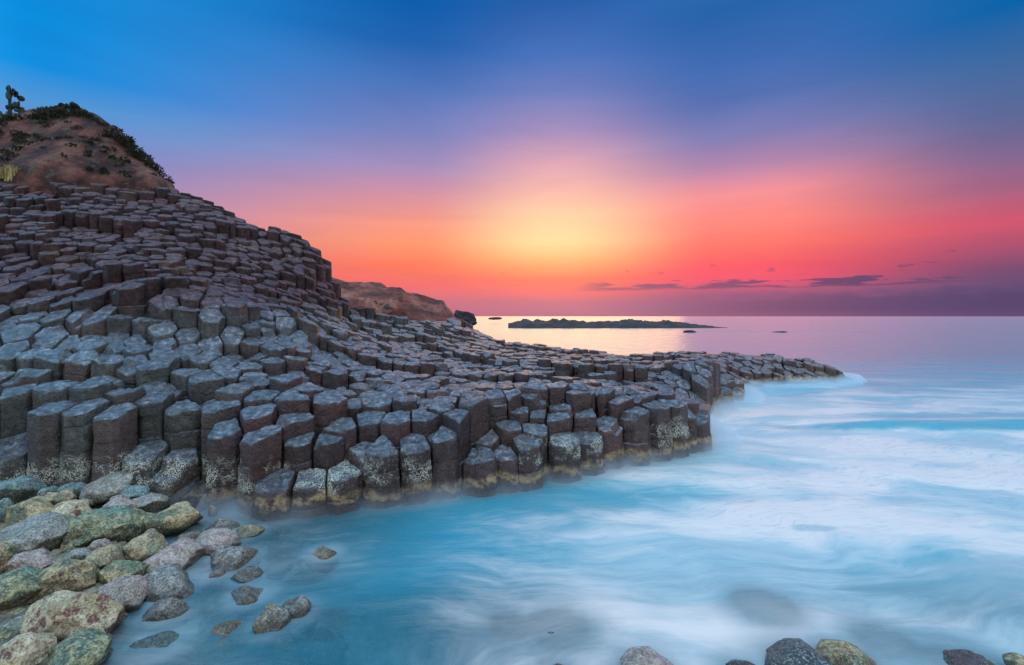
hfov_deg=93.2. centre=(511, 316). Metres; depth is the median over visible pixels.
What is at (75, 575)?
boulder
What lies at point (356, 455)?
basalt column
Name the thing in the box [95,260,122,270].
basalt column
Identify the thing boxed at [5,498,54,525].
boulder
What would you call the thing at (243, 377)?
basalt column
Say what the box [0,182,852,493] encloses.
basalt column field
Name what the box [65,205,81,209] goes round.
basalt column
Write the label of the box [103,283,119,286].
basalt column
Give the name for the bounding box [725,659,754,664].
boulder
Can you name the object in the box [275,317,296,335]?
basalt column
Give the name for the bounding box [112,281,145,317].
basalt column
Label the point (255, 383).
basalt column
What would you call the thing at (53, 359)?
basalt column
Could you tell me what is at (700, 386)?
basalt column
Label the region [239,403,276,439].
basalt column
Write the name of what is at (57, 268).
basalt column
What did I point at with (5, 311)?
basalt column
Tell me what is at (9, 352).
basalt column
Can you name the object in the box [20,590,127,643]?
boulder
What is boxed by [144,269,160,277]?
basalt column
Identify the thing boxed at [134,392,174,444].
basalt column
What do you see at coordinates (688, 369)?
basalt column
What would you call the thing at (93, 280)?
basalt column
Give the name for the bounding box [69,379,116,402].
basalt column
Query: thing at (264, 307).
basalt column
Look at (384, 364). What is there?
basalt column
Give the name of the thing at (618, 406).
basalt column
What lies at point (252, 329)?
basalt column
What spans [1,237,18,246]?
basalt column
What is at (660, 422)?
basalt column
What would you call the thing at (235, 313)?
basalt column
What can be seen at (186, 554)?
boulder
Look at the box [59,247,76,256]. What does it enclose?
basalt column
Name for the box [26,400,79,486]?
basalt column
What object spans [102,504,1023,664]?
seabed
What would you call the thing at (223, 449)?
basalt column
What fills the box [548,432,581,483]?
basalt column
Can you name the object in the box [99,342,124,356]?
basalt column
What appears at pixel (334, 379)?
basalt column
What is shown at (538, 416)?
basalt column
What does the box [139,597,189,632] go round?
boulder
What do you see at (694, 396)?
basalt column
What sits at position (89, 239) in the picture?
basalt column
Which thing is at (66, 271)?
basalt column
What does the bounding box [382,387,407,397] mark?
basalt column
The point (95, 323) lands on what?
basalt column
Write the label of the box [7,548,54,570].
boulder
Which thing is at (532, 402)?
basalt column
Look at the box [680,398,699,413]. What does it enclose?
basalt column
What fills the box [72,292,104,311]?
basalt column
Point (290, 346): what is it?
basalt column
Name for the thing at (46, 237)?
basalt column
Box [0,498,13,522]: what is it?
boulder
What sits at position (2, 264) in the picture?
basalt column
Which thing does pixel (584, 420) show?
basalt column
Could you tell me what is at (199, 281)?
basalt column
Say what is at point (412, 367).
basalt column
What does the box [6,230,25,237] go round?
basalt column
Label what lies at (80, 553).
boulder
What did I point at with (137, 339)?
basalt column
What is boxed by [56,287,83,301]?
basalt column
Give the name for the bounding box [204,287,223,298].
basalt column
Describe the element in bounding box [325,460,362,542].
basalt column
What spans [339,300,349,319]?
basalt column
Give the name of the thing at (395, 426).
basalt column
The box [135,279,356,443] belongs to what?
bedrock
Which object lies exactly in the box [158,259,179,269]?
basalt column
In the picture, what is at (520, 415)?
basalt column
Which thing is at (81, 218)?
basalt column
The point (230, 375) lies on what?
basalt column
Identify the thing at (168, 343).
basalt column
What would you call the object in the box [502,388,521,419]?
basalt column
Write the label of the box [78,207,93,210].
basalt column
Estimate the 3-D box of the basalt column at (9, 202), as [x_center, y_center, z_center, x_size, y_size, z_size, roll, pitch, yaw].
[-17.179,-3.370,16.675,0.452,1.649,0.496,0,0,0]
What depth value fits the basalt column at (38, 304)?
10.70 m
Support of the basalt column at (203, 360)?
on the bedrock
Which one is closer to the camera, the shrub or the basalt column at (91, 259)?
the basalt column at (91, 259)
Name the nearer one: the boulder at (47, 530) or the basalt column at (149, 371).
the boulder at (47, 530)
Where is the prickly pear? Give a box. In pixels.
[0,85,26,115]
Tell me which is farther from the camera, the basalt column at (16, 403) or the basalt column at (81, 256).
the basalt column at (81, 256)
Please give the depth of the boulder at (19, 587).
4.78 m
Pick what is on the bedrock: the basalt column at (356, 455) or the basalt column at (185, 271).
the basalt column at (185, 271)
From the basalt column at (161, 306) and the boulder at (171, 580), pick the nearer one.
the boulder at (171, 580)
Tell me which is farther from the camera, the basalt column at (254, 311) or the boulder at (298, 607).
the basalt column at (254, 311)
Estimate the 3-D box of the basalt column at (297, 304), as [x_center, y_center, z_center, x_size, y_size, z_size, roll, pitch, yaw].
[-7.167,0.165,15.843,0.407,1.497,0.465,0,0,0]
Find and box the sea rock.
[488,317,501,319]
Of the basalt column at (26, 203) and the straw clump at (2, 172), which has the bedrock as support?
the basalt column at (26, 203)
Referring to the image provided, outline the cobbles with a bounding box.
[0,503,367,664]
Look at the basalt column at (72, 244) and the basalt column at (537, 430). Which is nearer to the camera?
the basalt column at (537, 430)
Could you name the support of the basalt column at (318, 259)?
on the bedrock
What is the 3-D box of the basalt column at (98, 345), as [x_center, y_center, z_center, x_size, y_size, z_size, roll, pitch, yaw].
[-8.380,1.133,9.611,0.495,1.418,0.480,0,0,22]
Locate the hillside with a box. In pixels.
[0,108,174,200]
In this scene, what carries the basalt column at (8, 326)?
on the bedrock
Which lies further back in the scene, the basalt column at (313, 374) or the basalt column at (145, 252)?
the basalt column at (145, 252)
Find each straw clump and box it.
[0,166,4,178]
[3,163,13,180]
[8,165,20,180]
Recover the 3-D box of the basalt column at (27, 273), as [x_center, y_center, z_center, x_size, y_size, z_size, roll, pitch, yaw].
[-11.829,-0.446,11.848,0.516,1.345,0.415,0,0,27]
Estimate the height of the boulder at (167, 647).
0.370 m
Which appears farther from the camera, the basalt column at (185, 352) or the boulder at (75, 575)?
the basalt column at (185, 352)
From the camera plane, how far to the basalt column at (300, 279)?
17.94 m
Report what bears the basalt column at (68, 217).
on the bedrock
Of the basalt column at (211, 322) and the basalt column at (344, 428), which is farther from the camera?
the basalt column at (211, 322)
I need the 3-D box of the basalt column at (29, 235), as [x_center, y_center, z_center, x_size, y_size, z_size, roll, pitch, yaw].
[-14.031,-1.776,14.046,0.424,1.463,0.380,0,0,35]
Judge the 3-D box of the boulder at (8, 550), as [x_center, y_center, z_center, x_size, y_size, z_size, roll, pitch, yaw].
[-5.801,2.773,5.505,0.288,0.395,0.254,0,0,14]
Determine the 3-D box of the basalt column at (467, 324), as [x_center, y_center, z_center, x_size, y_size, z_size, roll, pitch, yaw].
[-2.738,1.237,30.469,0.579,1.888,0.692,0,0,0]
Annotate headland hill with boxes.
[332,277,454,322]
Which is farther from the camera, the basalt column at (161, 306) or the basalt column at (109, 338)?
the basalt column at (161, 306)
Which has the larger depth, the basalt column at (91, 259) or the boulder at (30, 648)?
the basalt column at (91, 259)
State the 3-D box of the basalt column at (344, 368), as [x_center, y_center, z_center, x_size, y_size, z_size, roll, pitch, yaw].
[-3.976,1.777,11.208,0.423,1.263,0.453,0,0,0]
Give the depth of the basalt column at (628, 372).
14.72 m
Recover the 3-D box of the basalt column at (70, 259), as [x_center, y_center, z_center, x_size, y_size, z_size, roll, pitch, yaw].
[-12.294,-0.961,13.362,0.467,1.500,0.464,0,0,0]
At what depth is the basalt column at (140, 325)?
10.22 m
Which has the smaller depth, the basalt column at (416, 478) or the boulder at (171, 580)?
the boulder at (171, 580)
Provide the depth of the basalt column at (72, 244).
13.96 m
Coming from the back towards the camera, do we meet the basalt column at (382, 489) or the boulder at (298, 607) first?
the basalt column at (382, 489)
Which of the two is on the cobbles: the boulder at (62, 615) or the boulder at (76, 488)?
the boulder at (76, 488)
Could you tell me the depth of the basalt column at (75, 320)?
10.30 m
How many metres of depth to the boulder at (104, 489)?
7.28 m
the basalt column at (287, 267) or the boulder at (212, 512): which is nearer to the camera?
the boulder at (212, 512)
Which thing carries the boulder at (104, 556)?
on the seabed
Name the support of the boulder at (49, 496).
on the seabed
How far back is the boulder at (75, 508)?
6.71 m
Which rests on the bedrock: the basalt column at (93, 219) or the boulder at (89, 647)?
the basalt column at (93, 219)
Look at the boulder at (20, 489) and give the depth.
7.21 m
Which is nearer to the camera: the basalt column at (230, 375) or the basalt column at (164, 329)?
the basalt column at (230, 375)
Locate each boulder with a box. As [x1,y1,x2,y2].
[0,475,47,504]
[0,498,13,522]
[0,512,75,552]
[0,541,17,574]
[0,565,44,610]
[0,627,13,642]
[0,631,56,664]
[3,615,24,629]
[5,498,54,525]
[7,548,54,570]
[7,607,25,614]
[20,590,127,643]
[27,492,58,503]
[28,558,99,604]
[37,486,58,495]
[47,629,112,664]
[50,499,91,516]
[53,489,76,504]
[56,482,86,499]
[59,542,85,552]
[62,505,144,547]
[63,548,91,559]
[79,471,133,503]
[80,498,101,507]
[84,544,125,569]
[86,538,111,550]
[96,560,148,583]
[97,575,147,614]
[102,498,139,508]
[109,495,131,500]
[120,485,149,498]
[123,528,168,561]
[127,630,190,664]
[132,493,169,512]
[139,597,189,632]
[140,512,155,532]
[140,563,197,612]
[142,537,204,574]
[144,501,202,537]
[175,529,203,540]
[182,620,257,664]
[195,528,240,559]
[198,605,244,633]
[205,518,239,530]
[208,505,216,521]
[209,569,224,584]
[210,544,260,584]
[229,586,272,616]
[230,566,263,589]
[236,524,264,544]
[252,603,291,649]
[279,570,331,606]
[281,595,310,629]
[299,627,348,664]
[305,545,338,573]
[525,627,589,664]
[620,646,673,664]
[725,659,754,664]
[735,606,796,651]
[762,638,831,664]
[815,639,875,664]
[852,639,917,664]
[932,649,994,664]
[1002,652,1023,664]
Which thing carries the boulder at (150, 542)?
on the seabed
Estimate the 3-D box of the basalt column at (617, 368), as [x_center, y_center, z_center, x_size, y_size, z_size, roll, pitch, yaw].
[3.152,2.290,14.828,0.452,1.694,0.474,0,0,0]
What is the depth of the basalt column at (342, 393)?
9.68 m
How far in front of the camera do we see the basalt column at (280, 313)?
12.67 m
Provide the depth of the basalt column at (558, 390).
10.03 m
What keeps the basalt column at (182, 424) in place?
on the bedrock
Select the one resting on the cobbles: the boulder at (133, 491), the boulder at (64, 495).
the boulder at (64, 495)
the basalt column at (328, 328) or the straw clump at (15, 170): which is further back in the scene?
the straw clump at (15, 170)
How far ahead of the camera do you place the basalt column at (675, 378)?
15.18 m
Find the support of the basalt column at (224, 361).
on the bedrock
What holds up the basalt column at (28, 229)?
on the bedrock
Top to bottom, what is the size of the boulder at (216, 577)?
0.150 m
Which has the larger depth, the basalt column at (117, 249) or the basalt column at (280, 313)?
the basalt column at (117, 249)
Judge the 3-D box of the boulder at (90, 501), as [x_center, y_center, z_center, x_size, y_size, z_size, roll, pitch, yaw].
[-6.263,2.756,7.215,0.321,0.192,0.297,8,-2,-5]
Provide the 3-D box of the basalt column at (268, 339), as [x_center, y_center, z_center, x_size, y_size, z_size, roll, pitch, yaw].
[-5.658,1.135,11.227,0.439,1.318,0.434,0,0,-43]
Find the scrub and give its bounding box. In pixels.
[0,106,174,183]
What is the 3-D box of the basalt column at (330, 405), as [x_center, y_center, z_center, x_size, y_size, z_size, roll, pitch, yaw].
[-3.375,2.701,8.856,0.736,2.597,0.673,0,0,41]
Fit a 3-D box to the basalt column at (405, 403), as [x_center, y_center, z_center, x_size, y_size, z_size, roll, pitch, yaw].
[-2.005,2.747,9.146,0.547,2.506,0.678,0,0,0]
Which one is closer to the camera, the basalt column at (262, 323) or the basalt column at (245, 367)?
the basalt column at (245, 367)
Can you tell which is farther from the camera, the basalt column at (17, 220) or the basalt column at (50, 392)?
the basalt column at (17, 220)
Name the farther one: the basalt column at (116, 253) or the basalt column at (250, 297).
the basalt column at (116, 253)
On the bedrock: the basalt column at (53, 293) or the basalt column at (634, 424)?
the basalt column at (53, 293)
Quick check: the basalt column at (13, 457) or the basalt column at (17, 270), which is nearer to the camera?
the basalt column at (13, 457)
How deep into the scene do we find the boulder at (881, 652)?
4.41 m
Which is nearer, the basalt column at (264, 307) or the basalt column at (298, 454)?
the basalt column at (298, 454)
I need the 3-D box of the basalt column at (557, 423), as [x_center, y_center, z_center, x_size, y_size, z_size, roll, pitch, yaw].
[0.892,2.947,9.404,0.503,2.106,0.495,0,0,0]
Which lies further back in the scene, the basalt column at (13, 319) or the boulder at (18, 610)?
the basalt column at (13, 319)
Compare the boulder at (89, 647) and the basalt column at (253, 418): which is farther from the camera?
the basalt column at (253, 418)
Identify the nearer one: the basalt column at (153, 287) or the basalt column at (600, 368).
the basalt column at (153, 287)
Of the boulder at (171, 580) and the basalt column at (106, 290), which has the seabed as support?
the boulder at (171, 580)
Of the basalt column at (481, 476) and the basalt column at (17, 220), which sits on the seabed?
the basalt column at (481, 476)
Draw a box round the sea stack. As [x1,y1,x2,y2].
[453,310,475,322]
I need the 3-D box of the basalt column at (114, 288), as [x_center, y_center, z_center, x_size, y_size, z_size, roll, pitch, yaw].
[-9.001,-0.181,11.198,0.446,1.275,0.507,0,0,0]
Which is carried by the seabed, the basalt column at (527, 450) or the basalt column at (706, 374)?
the basalt column at (527, 450)
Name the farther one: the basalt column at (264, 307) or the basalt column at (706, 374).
the basalt column at (706, 374)
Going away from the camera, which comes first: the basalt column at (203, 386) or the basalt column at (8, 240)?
the basalt column at (203, 386)
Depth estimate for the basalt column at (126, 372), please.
9.09 m
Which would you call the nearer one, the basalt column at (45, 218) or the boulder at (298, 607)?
the boulder at (298, 607)
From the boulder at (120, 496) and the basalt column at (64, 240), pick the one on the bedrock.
the basalt column at (64, 240)
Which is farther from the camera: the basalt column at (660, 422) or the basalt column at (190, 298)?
the basalt column at (190, 298)
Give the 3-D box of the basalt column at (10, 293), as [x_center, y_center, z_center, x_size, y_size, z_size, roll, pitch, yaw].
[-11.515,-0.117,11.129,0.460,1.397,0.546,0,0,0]
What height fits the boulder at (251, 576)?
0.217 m
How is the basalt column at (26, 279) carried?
on the bedrock
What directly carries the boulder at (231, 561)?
on the cobbles
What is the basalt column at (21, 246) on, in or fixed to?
on the bedrock
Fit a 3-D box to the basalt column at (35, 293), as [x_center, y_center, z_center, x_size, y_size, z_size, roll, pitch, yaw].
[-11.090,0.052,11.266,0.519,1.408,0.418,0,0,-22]
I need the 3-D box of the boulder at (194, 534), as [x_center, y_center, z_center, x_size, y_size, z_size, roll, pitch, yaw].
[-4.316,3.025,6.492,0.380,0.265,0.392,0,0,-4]
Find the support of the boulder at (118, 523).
on the seabed
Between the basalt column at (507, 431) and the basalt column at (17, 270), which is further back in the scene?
the basalt column at (17, 270)
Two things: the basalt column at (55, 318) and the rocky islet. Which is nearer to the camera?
the basalt column at (55, 318)
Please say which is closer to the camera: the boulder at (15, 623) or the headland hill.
the boulder at (15, 623)
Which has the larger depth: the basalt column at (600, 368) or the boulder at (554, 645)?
the basalt column at (600, 368)
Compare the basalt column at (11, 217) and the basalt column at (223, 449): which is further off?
the basalt column at (11, 217)
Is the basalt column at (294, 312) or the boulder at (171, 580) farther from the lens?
the basalt column at (294, 312)
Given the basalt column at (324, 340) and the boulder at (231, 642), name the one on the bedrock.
the basalt column at (324, 340)
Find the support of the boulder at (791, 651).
in the sea
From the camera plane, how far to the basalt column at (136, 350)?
9.53 m
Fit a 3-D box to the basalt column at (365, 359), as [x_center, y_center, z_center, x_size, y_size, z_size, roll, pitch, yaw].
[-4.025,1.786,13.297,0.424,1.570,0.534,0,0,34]
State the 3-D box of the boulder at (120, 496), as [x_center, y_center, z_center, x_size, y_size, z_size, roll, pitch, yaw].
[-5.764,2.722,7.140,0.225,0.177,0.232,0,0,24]
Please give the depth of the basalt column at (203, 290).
11.46 m
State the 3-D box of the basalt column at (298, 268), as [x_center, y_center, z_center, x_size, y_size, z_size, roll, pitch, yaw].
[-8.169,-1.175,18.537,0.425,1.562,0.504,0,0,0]
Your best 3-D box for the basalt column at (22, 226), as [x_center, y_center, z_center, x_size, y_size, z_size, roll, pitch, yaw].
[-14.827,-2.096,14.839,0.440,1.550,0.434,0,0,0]
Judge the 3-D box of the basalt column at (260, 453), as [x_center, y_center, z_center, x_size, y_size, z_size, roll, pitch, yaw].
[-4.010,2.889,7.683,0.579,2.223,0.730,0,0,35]
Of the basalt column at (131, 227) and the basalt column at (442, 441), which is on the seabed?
the basalt column at (442, 441)
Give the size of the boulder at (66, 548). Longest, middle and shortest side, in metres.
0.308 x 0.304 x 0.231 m
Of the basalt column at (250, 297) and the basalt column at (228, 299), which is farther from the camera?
the basalt column at (250, 297)
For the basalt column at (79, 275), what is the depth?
12.16 m
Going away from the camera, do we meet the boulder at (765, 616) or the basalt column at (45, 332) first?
the boulder at (765, 616)
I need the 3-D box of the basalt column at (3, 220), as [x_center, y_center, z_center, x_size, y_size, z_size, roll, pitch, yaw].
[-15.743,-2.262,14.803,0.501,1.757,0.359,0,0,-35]
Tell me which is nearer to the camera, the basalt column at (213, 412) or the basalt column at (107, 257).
the basalt column at (213, 412)
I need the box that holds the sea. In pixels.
[134,316,1023,664]
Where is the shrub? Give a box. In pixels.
[54,101,88,112]
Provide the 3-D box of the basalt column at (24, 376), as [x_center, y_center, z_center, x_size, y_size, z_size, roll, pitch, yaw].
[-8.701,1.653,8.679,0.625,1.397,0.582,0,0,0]
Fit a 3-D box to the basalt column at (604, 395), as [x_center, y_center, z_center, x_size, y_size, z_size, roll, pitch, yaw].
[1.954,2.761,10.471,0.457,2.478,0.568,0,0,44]
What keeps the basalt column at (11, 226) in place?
on the bedrock
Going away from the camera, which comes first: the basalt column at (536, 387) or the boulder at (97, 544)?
the boulder at (97, 544)
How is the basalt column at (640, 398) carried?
on the bedrock
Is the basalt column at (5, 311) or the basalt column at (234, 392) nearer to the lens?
the basalt column at (234, 392)
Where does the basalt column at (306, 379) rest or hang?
on the bedrock
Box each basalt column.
[0,214,14,219]
[0,215,7,232]
[0,244,15,260]
[0,261,6,272]
[0,273,15,282]
[0,279,9,286]
[0,282,26,305]
[0,305,10,321]
[0,315,23,324]
[0,323,16,331]
[0,326,34,348]
[0,340,29,371]
[0,365,15,383]
[0,368,52,395]
[0,384,36,439]
[0,432,27,481]
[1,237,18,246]
[2,265,25,276]
[3,196,19,208]
[4,223,19,233]
[5,256,30,265]
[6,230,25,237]
[8,218,27,223]
[8,297,36,315]
[10,275,35,291]
[12,322,41,333]
[13,260,39,269]
[14,239,33,255]
[15,197,32,209]
[16,348,52,369]
[18,231,36,239]
[18,271,42,276]
[18,311,48,324]
[19,223,38,230]
[23,289,47,298]
[26,227,45,231]
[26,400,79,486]
[27,296,55,313]
[28,275,52,291]
[29,241,46,260]
[31,333,67,348]
[32,380,78,409]
[34,233,52,243]
[34,347,71,381]
[35,325,69,341]
[37,214,56,229]
[38,251,59,267]
[39,308,71,328]
[40,242,65,251]
[41,290,60,302]
[49,296,74,312]
[50,263,70,274]
[51,238,71,242]
[53,278,77,291]
[55,255,78,264]
[55,335,80,353]
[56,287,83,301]
[58,397,109,499]
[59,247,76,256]
[61,209,77,229]
[63,350,98,381]
[64,266,87,274]
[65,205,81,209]
[65,308,95,338]
[66,241,79,246]
[69,266,94,286]
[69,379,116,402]
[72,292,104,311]
[73,252,91,262]
[73,337,108,353]
[74,211,88,228]
[75,290,93,297]
[77,241,98,252]
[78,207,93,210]
[80,335,105,341]
[81,270,101,289]
[81,305,116,336]
[82,236,100,241]
[83,376,124,388]
[86,253,99,270]
[89,211,108,228]
[90,403,137,482]
[91,354,124,377]
[92,284,114,305]
[94,244,112,252]
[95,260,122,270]
[96,238,115,244]
[97,255,120,261]
[98,215,115,233]
[99,250,123,255]
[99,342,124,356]
[102,263,123,286]
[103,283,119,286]
[104,332,129,344]
[104,386,145,405]
[106,314,134,336]
[107,247,127,254]
[109,283,123,305]
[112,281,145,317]
[113,218,126,240]
[116,355,148,388]
[120,259,133,263]
[122,344,152,358]
[122,439,168,487]
[123,219,140,238]
[123,263,145,280]
[124,334,151,346]
[127,217,142,227]
[132,317,161,341]
[134,277,160,310]
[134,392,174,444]
[135,359,172,386]
[136,248,156,256]
[139,381,182,402]
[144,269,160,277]
[147,320,177,345]
[148,294,179,321]
[148,349,180,369]
[150,448,199,512]
[152,337,176,350]
[156,273,173,293]
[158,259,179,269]
[161,267,179,275]
[162,287,186,304]
[164,276,189,289]
[164,399,201,480]
[165,253,183,265]
[166,247,184,264]
[170,368,204,399]
[173,306,200,330]
[174,266,193,276]
[174,344,202,368]
[175,328,200,346]
[179,289,202,308]
[187,369,224,404]
[188,276,208,286]
[188,285,207,298]
[190,348,221,369]
[197,336,222,355]
[198,306,224,339]
[200,296,223,310]
[200,399,214,406]
[201,400,240,480]
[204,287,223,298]
[206,418,240,526]
[209,356,240,369]
[211,365,240,386]
[215,383,251,409]
[220,326,243,355]
[221,301,247,327]
[222,296,240,302]
[236,362,262,375]
[236,376,269,391]
[236,425,281,525]
[239,297,255,303]
[239,372,267,382]
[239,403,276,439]
[240,293,257,302]
[240,321,261,338]
[240,338,264,359]
[243,353,268,363]
[243,389,280,407]
[244,301,260,322]
[250,468,295,540]
[254,319,275,334]
[256,303,270,310]
[258,337,276,342]
[260,343,285,358]
[260,357,285,375]
[261,310,274,321]
[261,327,277,339]
[269,373,302,392]
[272,309,290,321]
[273,340,295,355]
[274,389,310,418]
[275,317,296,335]
[275,413,315,468]
[282,263,293,272]
[283,355,307,373]
[283,432,314,477]
[286,305,302,329]
[287,372,309,382]
[289,299,300,307]
[289,330,307,340]
[290,468,326,541]
[291,269,304,290]
[291,382,323,414]
[292,338,311,355]
[293,266,303,272]
[298,318,319,347]
[301,257,316,279]
[305,365,326,386]
[311,360,331,370]
[313,390,347,438]
[313,433,343,480]
[314,253,321,265]
[319,322,334,335]
[319,331,330,351]
[322,368,347,389]
[322,417,356,459]
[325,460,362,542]
[331,365,349,375]
[337,391,345,396]
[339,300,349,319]
[345,346,361,361]
[348,442,372,528]
[356,411,385,443]
[357,352,376,368]
[361,392,393,413]
[363,435,401,526]
[378,358,392,371]
[380,410,410,474]
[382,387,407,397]
[392,395,416,432]
[393,360,405,371]
[399,433,432,505]
[404,362,418,373]
[412,408,437,439]
[418,399,437,409]
[420,362,434,377]
[426,401,456,428]
[427,425,460,500]
[443,409,469,492]
[458,391,484,408]
[458,396,488,451]
[462,445,498,497]
[464,321,472,328]
[475,429,499,450]
[485,388,506,431]
[495,420,521,447]
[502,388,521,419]
[510,406,528,425]
[512,433,544,491]
[520,380,548,421]
[521,423,548,481]
[522,393,545,422]
[530,409,545,424]
[545,381,568,405]
[546,412,570,451]
[548,403,572,431]
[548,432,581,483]
[566,389,590,431]
[569,381,594,411]
[573,409,596,431]
[573,431,604,475]
[594,386,614,417]
[595,364,607,373]
[596,415,624,469]
[607,363,622,383]
[608,395,633,424]
[615,389,625,397]
[619,407,651,465]
[622,363,634,381]
[630,391,654,407]
[635,364,647,381]
[642,401,672,461]
[658,399,689,458]
[666,373,681,382]
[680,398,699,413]
[682,363,696,384]
[688,391,706,407]
[691,374,710,415]
[694,412,712,451]
[695,365,713,412]
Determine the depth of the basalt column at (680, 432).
10.30 m
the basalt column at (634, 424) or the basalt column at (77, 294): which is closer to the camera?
the basalt column at (634, 424)
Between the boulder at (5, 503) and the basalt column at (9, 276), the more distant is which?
the basalt column at (9, 276)
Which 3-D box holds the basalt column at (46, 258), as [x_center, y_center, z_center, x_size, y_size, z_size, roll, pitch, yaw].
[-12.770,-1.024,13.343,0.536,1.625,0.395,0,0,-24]
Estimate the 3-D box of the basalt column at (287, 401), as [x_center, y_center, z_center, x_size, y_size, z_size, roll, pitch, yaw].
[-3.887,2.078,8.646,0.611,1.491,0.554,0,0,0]
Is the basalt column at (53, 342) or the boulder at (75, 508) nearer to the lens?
the boulder at (75, 508)
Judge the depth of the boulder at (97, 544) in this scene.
5.91 m
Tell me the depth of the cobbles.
5.57 m
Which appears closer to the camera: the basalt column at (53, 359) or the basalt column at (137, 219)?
the basalt column at (53, 359)
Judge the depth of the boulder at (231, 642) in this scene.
4.49 m
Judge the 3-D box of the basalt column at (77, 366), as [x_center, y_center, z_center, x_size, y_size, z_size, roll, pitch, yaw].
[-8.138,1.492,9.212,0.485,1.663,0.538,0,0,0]
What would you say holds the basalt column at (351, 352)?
on the bedrock
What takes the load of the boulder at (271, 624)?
in the sea
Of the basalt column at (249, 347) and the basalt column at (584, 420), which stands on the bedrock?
the basalt column at (249, 347)
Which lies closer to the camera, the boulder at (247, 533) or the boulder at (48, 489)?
the boulder at (247, 533)
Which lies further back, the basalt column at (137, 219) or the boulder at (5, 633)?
the basalt column at (137, 219)
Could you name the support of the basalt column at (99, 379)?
on the bedrock
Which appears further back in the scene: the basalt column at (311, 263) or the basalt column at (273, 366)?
the basalt column at (311, 263)
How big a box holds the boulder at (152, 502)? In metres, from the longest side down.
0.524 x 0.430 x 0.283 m
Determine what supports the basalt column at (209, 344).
on the bedrock
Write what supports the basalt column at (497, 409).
on the bedrock
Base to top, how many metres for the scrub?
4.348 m
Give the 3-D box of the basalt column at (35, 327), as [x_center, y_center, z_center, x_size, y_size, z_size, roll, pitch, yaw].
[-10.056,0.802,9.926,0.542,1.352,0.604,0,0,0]
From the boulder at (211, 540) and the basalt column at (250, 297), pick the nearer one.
the boulder at (211, 540)
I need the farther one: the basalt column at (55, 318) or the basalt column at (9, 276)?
the basalt column at (9, 276)
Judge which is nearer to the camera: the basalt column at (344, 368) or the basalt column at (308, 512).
the basalt column at (308, 512)
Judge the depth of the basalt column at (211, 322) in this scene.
10.69 m
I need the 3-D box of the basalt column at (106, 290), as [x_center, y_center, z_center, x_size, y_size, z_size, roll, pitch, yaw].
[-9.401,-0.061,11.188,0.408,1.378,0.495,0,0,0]
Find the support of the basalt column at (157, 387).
on the bedrock
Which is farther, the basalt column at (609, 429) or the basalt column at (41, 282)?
the basalt column at (41, 282)
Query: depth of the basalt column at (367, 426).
8.33 m
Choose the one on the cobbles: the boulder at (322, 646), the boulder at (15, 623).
the boulder at (15, 623)
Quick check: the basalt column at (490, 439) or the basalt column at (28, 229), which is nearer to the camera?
the basalt column at (490, 439)
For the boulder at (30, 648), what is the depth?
3.97 m
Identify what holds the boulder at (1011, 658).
in the sea
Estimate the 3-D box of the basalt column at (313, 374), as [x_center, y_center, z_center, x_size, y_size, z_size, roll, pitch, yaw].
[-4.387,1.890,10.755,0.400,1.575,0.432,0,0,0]
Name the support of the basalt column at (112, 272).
on the bedrock
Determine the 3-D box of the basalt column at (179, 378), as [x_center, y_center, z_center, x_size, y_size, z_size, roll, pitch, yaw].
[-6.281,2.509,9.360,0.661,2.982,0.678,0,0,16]
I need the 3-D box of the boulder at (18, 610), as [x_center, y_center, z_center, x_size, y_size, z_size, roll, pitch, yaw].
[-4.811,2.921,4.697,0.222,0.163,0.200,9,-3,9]
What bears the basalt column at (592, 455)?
on the seabed
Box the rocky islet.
[508,318,726,327]
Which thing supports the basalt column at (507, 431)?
on the bedrock
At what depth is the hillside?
20.22 m
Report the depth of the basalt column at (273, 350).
10.70 m
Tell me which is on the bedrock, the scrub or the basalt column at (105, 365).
the basalt column at (105, 365)
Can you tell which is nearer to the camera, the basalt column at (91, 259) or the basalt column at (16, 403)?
the basalt column at (16, 403)
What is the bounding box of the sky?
[0,0,1023,315]
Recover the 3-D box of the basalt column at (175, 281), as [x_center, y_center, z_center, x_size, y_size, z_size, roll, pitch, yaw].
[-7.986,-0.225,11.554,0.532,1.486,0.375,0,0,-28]
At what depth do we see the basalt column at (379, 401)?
8.98 m
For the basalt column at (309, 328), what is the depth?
12.86 m
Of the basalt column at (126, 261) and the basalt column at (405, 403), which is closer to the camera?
the basalt column at (405, 403)
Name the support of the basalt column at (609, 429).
on the seabed
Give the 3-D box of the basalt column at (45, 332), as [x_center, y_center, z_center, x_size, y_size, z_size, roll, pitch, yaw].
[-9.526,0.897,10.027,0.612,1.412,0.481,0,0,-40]
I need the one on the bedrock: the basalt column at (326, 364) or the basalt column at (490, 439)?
the basalt column at (326, 364)
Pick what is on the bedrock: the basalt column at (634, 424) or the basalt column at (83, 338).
the basalt column at (83, 338)
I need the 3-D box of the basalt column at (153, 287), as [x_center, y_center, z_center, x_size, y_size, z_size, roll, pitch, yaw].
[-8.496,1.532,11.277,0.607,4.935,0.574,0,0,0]
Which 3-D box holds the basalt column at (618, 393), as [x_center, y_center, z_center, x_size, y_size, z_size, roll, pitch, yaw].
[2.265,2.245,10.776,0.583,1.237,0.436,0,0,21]
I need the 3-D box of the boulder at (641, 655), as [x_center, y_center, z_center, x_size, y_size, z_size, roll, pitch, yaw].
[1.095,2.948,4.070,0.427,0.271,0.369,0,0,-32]
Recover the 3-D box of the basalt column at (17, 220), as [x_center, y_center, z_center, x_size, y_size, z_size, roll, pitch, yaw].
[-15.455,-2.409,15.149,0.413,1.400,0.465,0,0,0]

